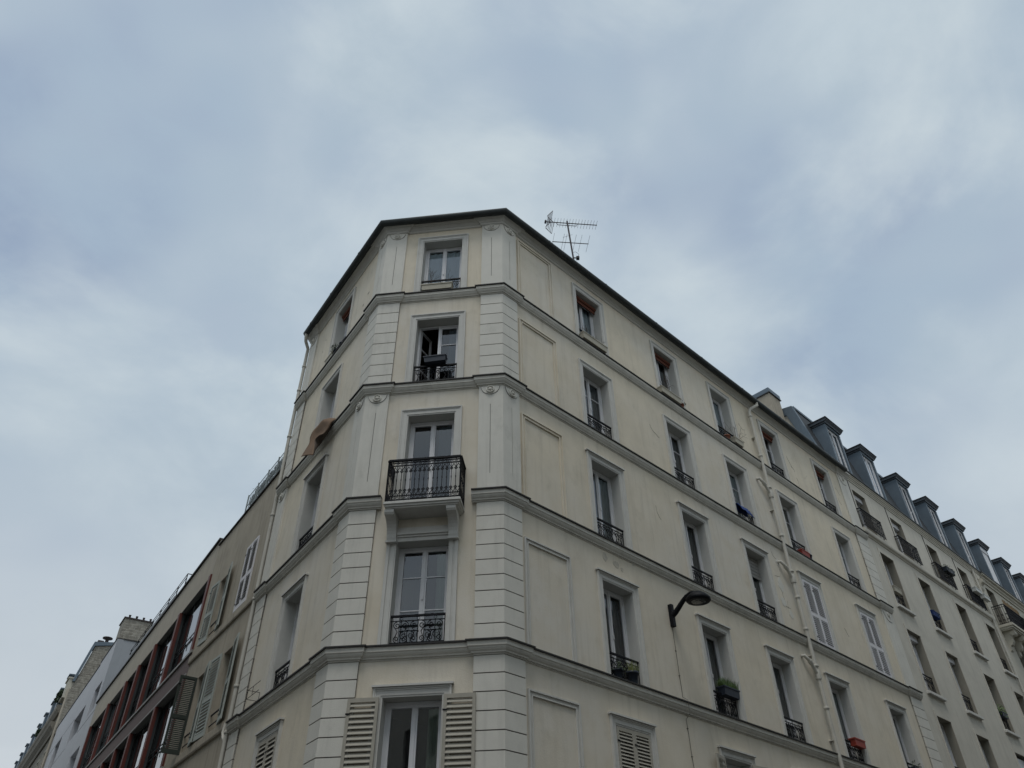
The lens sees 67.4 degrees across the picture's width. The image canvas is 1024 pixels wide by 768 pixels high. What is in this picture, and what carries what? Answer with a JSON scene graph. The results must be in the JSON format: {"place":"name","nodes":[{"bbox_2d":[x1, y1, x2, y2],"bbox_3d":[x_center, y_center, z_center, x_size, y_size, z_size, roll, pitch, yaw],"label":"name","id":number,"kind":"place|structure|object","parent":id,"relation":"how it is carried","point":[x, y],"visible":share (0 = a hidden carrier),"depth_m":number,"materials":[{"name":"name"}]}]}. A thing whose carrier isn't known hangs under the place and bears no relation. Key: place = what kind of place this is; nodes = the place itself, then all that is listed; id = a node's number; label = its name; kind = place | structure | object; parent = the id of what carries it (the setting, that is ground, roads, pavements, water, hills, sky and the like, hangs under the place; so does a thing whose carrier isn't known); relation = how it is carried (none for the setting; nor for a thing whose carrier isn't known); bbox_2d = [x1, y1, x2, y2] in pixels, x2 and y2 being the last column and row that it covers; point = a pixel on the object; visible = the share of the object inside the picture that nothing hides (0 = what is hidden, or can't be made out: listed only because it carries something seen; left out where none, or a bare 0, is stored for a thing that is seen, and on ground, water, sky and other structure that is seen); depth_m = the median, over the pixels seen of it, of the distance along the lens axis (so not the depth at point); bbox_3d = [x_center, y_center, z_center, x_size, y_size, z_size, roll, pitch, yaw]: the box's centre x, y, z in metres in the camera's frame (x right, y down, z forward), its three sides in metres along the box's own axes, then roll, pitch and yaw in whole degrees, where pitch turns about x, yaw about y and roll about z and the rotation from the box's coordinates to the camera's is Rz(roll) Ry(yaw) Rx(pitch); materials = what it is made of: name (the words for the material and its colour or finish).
{"place":"outdoors","nodes":[
{"label":"outdoors","id":0,"kind":"place"},
{"bbox_2d":[76,538,222,767],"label":"modern building","id":1,"kind":"structure","parent":0,"point":[140,690],"depth_m":27.65,"materials":[{"name":"beige concrete"}]},
{"bbox_2d":[82,706,112,767],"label":"window frame","id":2,"kind":"structure","parent":1,"relation":"in","point":[91,746],"depth_m":35.74,"materials":[{"name":"metal"}]},
{"bbox_2d":[99,684,130,751],"bbox_3d":[-16.960,14.418,32.569,0.070,2.420,3.240,22,-45,-26],"label":"window frame","id":3,"kind":"structure","parent":1,"relation":"in","point":[115,705],"depth_m":33.24,"materials":[{"name":"metal"}]},
{"bbox_2d":[116,736,135,767],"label":"window frame","id":4,"kind":"structure","parent":1,"relation":"in","point":[122,750],"depth_m":28.06,"materials":[{"name":"metal"}]},
{"bbox_2d":[117,668,143,731],"bbox_3d":[-15.377,12.878,30.729,0.070,2.420,1.990,22,-45,-26],"label":"window frame","id":5,"kind":"structure","parent":1,"relation":"in","point":[120,720],"depth_m":31.19,"materials":[{"name":"metal"}]},
{"bbox_2d":[128,713,160,767],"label":"window frame","id":6,"kind":"structure","parent":1,"relation":"in","point":[141,735],"depth_m":25.88,"materials":[{"name":"metal"}]},
{"bbox_2d":[130,650,159,716],"bbox_3d":[-14.042,11.579,29.176,0.070,2.420,2.340,22,-45,-26],"label":"window frame","id":7,"kind":"structure","parent":1,"relation":"in","point":[135,702],"depth_m":29.75,"materials":[{"name":"metal"}]},
{"bbox_2d":[146,693,178,767],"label":"window frame","id":8,"kind":"structure","parent":1,"relation":"in","point":[155,757],"depth_m":23.55,"materials":[{"name":"metal"}]},
{"bbox_2d":[146,619,184,698],"bbox_3d":[-12.389,9.973,27.256,0.070,2.420,3.140,22,-45,-26],"label":"window frame","id":9,"kind":"structure","parent":1,"relation":"in","point":[159,667],"depth_m":27.83,"materials":[{"name":"metal"}]},
{"bbox_2d":[171,591,204,671],"bbox_3d":[-10.466,8.096,25.012,0.070,2.420,3.340,22,-45,-26],"label":"window frame","id":10,"kind":"structure","parent":1,"relation":"in","point":[188,630],"depth_m":25.52,"materials":[{"name":"metal"}]},
{"bbox_2d":[0,0,1023,767],"label":"sky","id":11,"kind":"structure","parent":0,"point":[822,201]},
{"label":"street","id":12,"kind":"structure","parent":0,"visible":0},
{"bbox_2d":[14,636,113,767],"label":"old stone building","id":13,"kind":"structure","parent":12,"relation":"on","point":[35,753],"depth_m":54.92,"materials":[{"name":"beige stone"}]},
{"bbox_2d":[34,727,41,736],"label":"roof weed","id":14,"kind":"object","parent":13,"relation":"on","point":[37,732],"visible":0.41,"depth_m":62.10,"materials":[{"name":"green plant"}]},
{"bbox_2d":[54,692,61,703],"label":"roof weed","id":15,"kind":"object","parent":13,"relation":"on","point":[56,700],"visible":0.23,"depth_m":57.40,"materials":[{"name":"green plant"}]},
{"bbox_2d":[57,690,63,699],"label":"roof weed","id":16,"kind":"object","parent":13,"relation":"on","point":[60,694],"visible":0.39,"depth_m":55.65,"materials":[{"name":"green plant"}]},
{"bbox_2d":[44,615,151,767],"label":"white building","id":17,"kind":"structure","parent":12,"relation":"on","point":[69,738],"depth_m":41.00,"materials":[{"name":"grey"}]},
{"bbox_2d":[161,462,285,767],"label":"shuttered building","id":18,"kind":"structure","parent":12,"relation":"on","point":[200,717],"depth_m":20.58,"materials":[{"name":"grey"}]},
{"bbox_2d":[244,449,288,512],"bbox_3d":[-7.275,2.916,22.942,0.120,0.850,3.672,23,-45,-26],"label":"terrace fence","id":19,"kind":"object","parent":18,"relation":"on","point":[263,485],"visible":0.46,"depth_m":23.20,"materials":[{"name":"silver metal"}]},
{"bbox_2d":[217,208,943,767],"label":"corner apartment building","id":20,"kind":"structure","parent":12,"relation":"on","point":[511,530],"depth_m":17.76,"materials":[{"name":"paint"}]},
{"bbox_2d":[246,680,260,700],"bbox_3d":[-5.197,6.317,15.774,0.258,0.188,0.724,23,-45,-26],"label":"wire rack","id":21,"kind":"object","parent":20,"relation":"attached to","point":[252,692],"visible":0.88,"depth_m":15.88,"materials":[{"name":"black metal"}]},
{"bbox_2d":[284,602,299,678],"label":"window","id":22,"kind":"structure","parent":20,"relation":"in","point":[297,609],"depth_m":16.60,"materials":[{"name":"white paint"}]},
{"bbox_2d":[310,483,320,531],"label":"window","id":23,"kind":"structure","parent":20,"relation":"in","point":[317,494],"depth_m":18.62,"materials":[{"name":"white paint"}]},
{"bbox_2d":[301,418,335,456],"bbox_3d":[-4.693,1.318,18.560,0.376,1.383,0.982,31,-49,-33],"label":"carpet","id":24,"kind":"object","parent":20,"relation":"hanging from","point":[321,430],"visible":0.98,"depth_m":18.58,"materials":[{"name":"beige fabric"}]},
{"bbox_2d":[324,351,332,363],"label":"window planter","id":25,"kind":"object","parent":20,"relation":"on","point":[328,357],"visible":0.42,"depth_m":21.35,"materials":[{"name":"beige plastic"}]},
{"bbox_2d":[330,392,335,417],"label":"window","id":26,"kind":"structure","parent":20,"relation":"in","point":[333,401],"depth_m":20.59,"materials":[{"name":"white paint"}]},
{"bbox_2d":[330,343,338,353],"bbox_3d":[-4.823,-0.933,21.160,0.351,0.369,0.345,23,-45,-26],"label":"flower pot","id":27,"kind":"object","parent":20,"relation":"on","point":[334,349],"visible":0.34,"depth_m":21.10,"materials":[{"name":"grey plastic"}]},
{"bbox_2d":[342,305,350,338],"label":"window","id":28,"kind":"structure","parent":20,"relation":"in","point":[346,315],"depth_m":22.42,"materials":[{"name":"white paint"}]},
{"bbox_2d":[380,700,441,767],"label":"window","id":29,"kind":"structure","parent":20,"relation":"in","point":[434,720],"depth_m":12.93,"materials":[{"name":"white paint"}]},
{"bbox_2d":[392,546,448,642],"bbox_3d":[-1.677,4.027,14.473,1.030,2.033,0.173,-5,-40,5],"label":"window","id":30,"kind":"structure","parent":20,"relation":"in","point":[412,577],"depth_m":14.60,"materials":[{"name":"white paint"}]},
{"bbox_2d":[404,420,453,498],"bbox_3d":[-1.715,1.781,16.289,1.030,2.395,0.123,-5,-40,5],"label":"window","id":31,"kind":"structure","parent":20,"relation":"in","point":[446,434],"depth_m":16.61,"materials":[{"name":"white paint"}]},
{"bbox_2d":[423,353,447,365],"bbox_3d":[-1.782,-0.553,17.823,0.544,0.170,0.194,-7,-40,3],"label":"window planter","id":32,"kind":"object","parent":20,"relation":"on","point":[436,359],"visible":1,"depth_m":17.77,"materials":[{"name":"grey plastic"}]},
{"bbox_2d":[415,324,458,380],"bbox_3d":[-1.733,-0.604,18.295,0.974,2.023,0.530,-20,-43,22],"label":"window","id":33,"kind":"structure","parent":20,"relation":"in","point":[453,335],"depth_m":18.54,"materials":[{"name":"white paint"}]},
{"bbox_2d":[421,268,453,290],"bbox_3d":[-1.882,-2.691,19.464,0.822,0.850,0.262,-5,-40,5],"label":"window planter","id":34,"kind":"object","parent":20,"relation":"on","point":[437,286],"visible":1,"depth_m":19.23,"materials":[{"name":"beige plastic"}]},
{"bbox_2d":[424,247,461,287],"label":"window","id":35,"kind":"structure","parent":20,"relation":"in","point":[444,264],"depth_m":20.40,"materials":[{"name":"white paint"}]},
{"bbox_2d":[544,212,596,259],"bbox_3d":[2.013,-4.073,24.980,1.802,4.094,0.720,3,-40,-5],"label":"roof antenna","id":36,"kind":"object","parent":20,"relation":"on","point":[570,242],"visible":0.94,"depth_m":25.85,"materials":[{"name":"grey metal"}]},
{"bbox_2d":[576,295,595,337],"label":"window","id":37,"kind":"structure","parent":20,"relation":"in","point":[586,319],"depth_m":22.20,"materials":[{"name":"white paint"}]},
{"bbox_2d":[579,325,607,353],"bbox_3d":[2.230,-1.285,21.157,1.078,0.732,0.249,31,-49,-33],"label":"window planter","id":38,"kind":"object","parent":20,"relation":"on","point":[586,336],"visible":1,"depth_m":20.88,"materials":[{"name":"beige plastic"}]},
{"bbox_2d":[584,377,604,433],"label":"window","id":39,"kind":"structure","parent":20,"relation":"in","point":[594,401],"depth_m":20.25,"materials":[{"name":"white paint"}]},
{"bbox_2d":[592,469,616,540],"bbox_3d":[2.054,2.936,18.032,1.000,2.053,0.123,31,-49,-33],"label":"window","id":40,"kind":"structure","parent":20,"relation":"in","point":[602,490],"depth_m":18.35,"materials":[{"name":"white paint"}]},
{"bbox_2d":[603,588,629,679],"bbox_3d":[2.073,5.310,16.102,1.000,2.033,0.173,31,-49,-33],"label":"window","id":41,"kind":"structure","parent":20,"relation":"in","point":[615,634],"depth_m":16.42,"materials":[{"name":"white paint"}]},
{"bbox_2d":[611,661,626,677],"bbox_3d":[2.114,5.676,15.274,0.340,0.419,0.340,31,-49,-33],"label":"flower pot","id":42,"kind":"object","parent":20,"relation":"on","point":[618,671],"visible":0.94,"depth_m":15.18,"materials":[{"name":"grey plastic"}]},
{"bbox_2d":[619,733,641,767],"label":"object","id":43,"kind":"structure","parent":20,"relation":"in","point":[619,733],"depth_m":14.78,"materials":[{"name":"white paint"}]},
{"bbox_2d":[625,660,639,682],"bbox_3d":[2.419,5.820,15.525,0.304,0.509,0.329,18,-43,-22],"label":"flower pot","id":44,"kind":"object","parent":20,"relation":"on","point":[632,673],"visible":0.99,"depth_m":15.42,"materials":[{"name":"grey plastic"}]},
{"bbox_2d":[654,352,670,390],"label":"window","id":45,"kind":"structure","parent":20,"relation":"in","point":[660,360],"depth_m":24.17,"materials":[{"name":"white paint"}]},
{"bbox_2d":[657,373,681,404],"bbox_3d":[4.656,0.063,23.057,0.990,1.007,0.298,31,-49,-33],"label":"window planter","id":46,"kind":"object","parent":20,"relation":"on","point":[669,393],"visible":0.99,"depth_m":22.73,"materials":[{"name":"beige plastic"}]},
{"bbox_2d":[668,431,687,483],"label":"window","id":47,"kind":"structure","parent":20,"relation":"in","point":[673,445],"depth_m":22.22,"materials":[{"name":"white paint"}]},
{"bbox_2d":[672,627,693,765],"bbox_3d":[3.710,7.518,15.605,0.106,5.318,0.136,31,-49,-33],"label":"wall cable","id":48,"kind":"object","parent":20,"relation":"attached to","point":[685,698],"depth_m":16.17,"materials":[{"name":"grey"}]},
{"bbox_2d":[667,590,710,627],"bbox_3d":[3.976,4.989,17.218,0.550,0.646,1.076,31,-49,-33],"label":"street lamp","id":49,"kind":"object","parent":20,"relation":"attached to","point":[696,598],"visible":1,"depth_m":17.21,"materials":[{"name":"black metal"}]},
{"bbox_2d":[683,520,706,586],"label":"window","id":50,"kind":"structure","parent":20,"relation":"in","point":[690,542],"depth_m":20.32,"materials":[{"name":"white paint"}]},
{"bbox_2d":[703,632,730,715],"bbox_3d":[4.649,6.847,18.017,1.000,2.033,0.172,31,-49,-33],"label":"window","id":51,"kind":"structure","parent":20,"relation":"in","point":[709,651],"depth_m":18.40,"materials":[{"name":"white paint"}]},
{"bbox_2d":[712,398,724,434],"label":"window","id":52,"kind":"structure","parent":20,"relation":"in","point":[719,417],"depth_m":25.77,"materials":[{"name":"white paint"}]},
{"bbox_2d":[720,425,730,438],"bbox_3d":[6.825,1.527,24.625,0.269,0.697,0.366,-2,-39,2],"label":"flower pot","id":53,"kind":"object","parent":20,"relation":"on","point":[727,435],"visible":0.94,"depth_m":24.37,"materials":[{"name":"ceramic"}]},
{"bbox_2d":[715,675,739,700],"bbox_3d":[4.994,7.041,17.770,0.773,0.434,0.370,31,-49,-33],"label":"window planter","id":54,"kind":"object","parent":20,"relation":"on","point":[727,689],"visible":1,"depth_m":17.64,"materials":[{"name":"grey plastic"}]},
{"bbox_2d":[726,763,739,767],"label":"window","id":55,"kind":"structure","parent":20,"relation":"in","point":[728,765],"depth_m":16.82,"materials":[{"name":"white paint"}]},
{"bbox_2d":[726,422,743,447],"bbox_3d":[7.409,1.647,25.055,0.934,1.035,0.313,28,-48,-31],"label":"window planter","id":56,"kind":"object","parent":20,"relation":"on","point":[736,440],"visible":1,"depth_m":24.63,"materials":[{"name":"beige plastic"}]},
{"bbox_2d":[728,470,746,518],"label":"window","id":57,"kind":"structure","parent":20,"relation":"in","point":[734,484],"depth_m":23.89,"materials":[{"name":"white paint"}]},
{"bbox_2d":[735,503,753,517],"bbox_3d":[6.888,3.767,22.754,0.684,0.344,0.233,31,-49,-33],"label":"folded cloth","id":58,"kind":"object","parent":20,"relation":"hanging from","point":[743,510],"visible":0.99,"depth_m":22.79,"materials":[{"name":"blue fabric"}]},
{"bbox_2d":[747,555,767,614],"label":"window","id":59,"kind":"structure","parent":20,"relation":"in","point":[753,564],"depth_m":21.90,"materials":[{"name":"white paint"}]},
{"bbox_2d":[761,430,776,471],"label":"window","id":60,"kind":"structure","parent":20,"relation":"in","point":[768,439],"depth_m":27.42,"materials":[{"name":"white paint"}]},
{"bbox_2d":[771,662,796,738],"bbox_3d":[6.822,8.123,19.608,1.000,2.033,0.123,31,-49,-33],"label":"window","id":61,"kind":"structure","parent":20,"relation":"in","point":[782,700],"depth_m":19.97,"materials":[{"name":"white paint"}]},
{"bbox_2d":[782,506,797,549],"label":"window","id":62,"kind":"structure","parent":20,"relation":"in","point":[787,517],"depth_m":25.50,"materials":[{"name":"white paint"}]},
{"bbox_2d":[798,548,809,557],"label":"window planter","id":63,"kind":"object","parent":20,"relation":"on","point":[803,551],"visible":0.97,"depth_m":24.25,"materials":[{"name":"red plastic"}]},
{"bbox_2d":[806,589,824,643],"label":"window","id":64,"kind":"structure","parent":20,"relation":"in","point":[807,589],"depth_m":23.60,"materials":[{"name":"white paint"}]},
{"bbox_2d":[815,470,829,507],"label":"window","id":65,"kind":"structure","parent":20,"relation":"in","point":[819,475],"depth_m":29.41,"materials":[{"name":"white paint"}]},
{"bbox_2d":[831,688,856,759],"bbox_3d":[9.035,9.445,21.256,1.000,2.033,0.123,31,-49,-33],"label":"window","id":66,"kind":"structure","parent":20,"relation":"in","point":[834,691],"depth_m":21.65,"materials":[{"name":"white paint"}]},
{"bbox_2d":[837,541,852,583],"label":"window","id":67,"kind":"structure","parent":20,"relation":"in","point":[840,546],"depth_m":27.50,"materials":[{"name":"white paint"}]},
{"bbox_2d":[848,737,865,749],"bbox_3d":[9.409,9.792,20.885,0.604,0.200,0.204,31,-49,-33],"label":"window planter","id":68,"kind":"object","parent":20,"relation":"on","point":[857,743],"visible":1,"depth_m":20.78,"materials":[{"name":"red plastic"}]},
{"bbox_2d":[863,620,880,669],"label":"window","id":69,"kind":"structure","parent":20,"relation":"in","point":[863,620],"depth_m":25.61,"materials":[{"name":"white paint"}]},
{"bbox_2d":[891,714,910,766],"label":"window","id":70,"kind":"structure","parent":20,"relation":"in","point":[893,717],"depth_m":23.68,"materials":[{"name":"white paint"}]},
{"bbox_2d":[908,760,921,767],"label":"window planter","id":71,"kind":"object","parent":20,"relation":"attached to","point":[913,766],"visible":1,"depth_m":22.63,"materials":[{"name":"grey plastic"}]},
{"bbox_2d":[782,406,1023,767],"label":"neighbour apartment building","id":72,"kind":"structure","parent":12,"relation":"on","point":[965,677],"depth_m":31.38,"materials":[{"name":"stone"}]},
{"bbox_2d":[853,494,866,527],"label":"window","id":73,"kind":"structure","parent":72,"relation":"in","point":[858,501],"depth_m":31.34,"materials":[{"name":"white paint"}]},
{"bbox_2d":[884,562,899,603],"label":"window","id":74,"kind":"structure","parent":72,"relation":"in","point":[888,573],"depth_m":30.10,"materials":[{"name":"white paint"}]},
{"bbox_2d":[892,585,901,595],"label":"window planter","id":75,"kind":"object","parent":72,"relation":"on","point":[897,590],"visible":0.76,"depth_m":28.97,"materials":[{"name":"beige plastic"}]},
{"bbox_2d":[891,522,903,553],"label":"window","id":76,"kind":"structure","parent":72,"relation":"in","point":[895,527],"depth_m":33.12,"materials":[{"name":"white paint"}]},
{"bbox_2d":[908,633,929,689],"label":"window","id":77,"kind":"structure","parent":72,"relation":"in","point":[913,640],"depth_m":28.11,"materials":[{"name":"white paint"}]},
{"bbox_2d":[930,609,940,620],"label":"window planter","id":78,"kind":"object","parent":72,"relation":"on","point":[935,615],"visible":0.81,"depth_m":30.67,"materials":[{"name":"blue plastic"}]},
{"bbox_2d":[939,723,956,766],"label":"window","id":79,"kind":"structure","parent":72,"relation":"in","point":[941,725],"depth_m":26.15,"materials":[{"name":"white paint"}]},
{"bbox_2d":[942,564,955,577],"bbox_3d":[19.478,8.297,34.270,0.987,0.488,0.315,31,-49,-33],"label":"window planter","id":80,"kind":"object","parent":72,"relation":"attached to","point":[948,570],"visible":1,"depth_m":34.10,"materials":[{"name":"grey plastic"}]},
{"bbox_2d":[947,656,967,708],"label":"window","id":81,"kind":"structure","parent":72,"relation":"in","point":[951,661],"depth_m":29.93,"materials":[{"name":"white paint"}]},
{"bbox_2d":[971,586,982,595],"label":"window planter","id":82,"kind":"object","parent":72,"relation":"attached to","point":[976,590],"visible":1,"depth_m":35.80,"materials":[{"name":"white plastic"}]},
{"bbox_2d":[979,741,989,767],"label":"window","id":83,"kind":"structure","parent":72,"relation":"in","point":[979,741],"depth_m":28.10,"materials":[{"name":"white paint"}]},
{"bbox_2d":[980,593,990,602],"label":"window planter","id":84,"kind":"object","parent":72,"relation":"attached to","point":[985,597],"visible":1,"depth_m":36.28,"materials":[{"name":"white plastic"}]},
{"bbox_2d":[997,704,1008,719],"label":"window planter","id":85,"kind":"object","parent":72,"relation":"on","point":[1003,714],"visible":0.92,"depth_m":30.86,"materials":[{"name":"grey plastic"}]},
{"bbox_2d":[941,518,1023,693],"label":"ornate apartment building","id":86,"kind":"structure","parent":12,"relation":"on","point":[997,582],"depth_m":40.20,"materials":[{"name":"stone"}]},
{"bbox_2d":[1002,600,1018,614],"bbox_3d":[24.726,11.474,37.709,2.166,1.300,0.039,31,-49,-33],"label":"reed screen","id":87,"kind":"object","parent":86,"relation":"on","point":[1011,607],"visible":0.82,"depth_m":38.04,"materials":[{"name":"wicker"}]}
]}

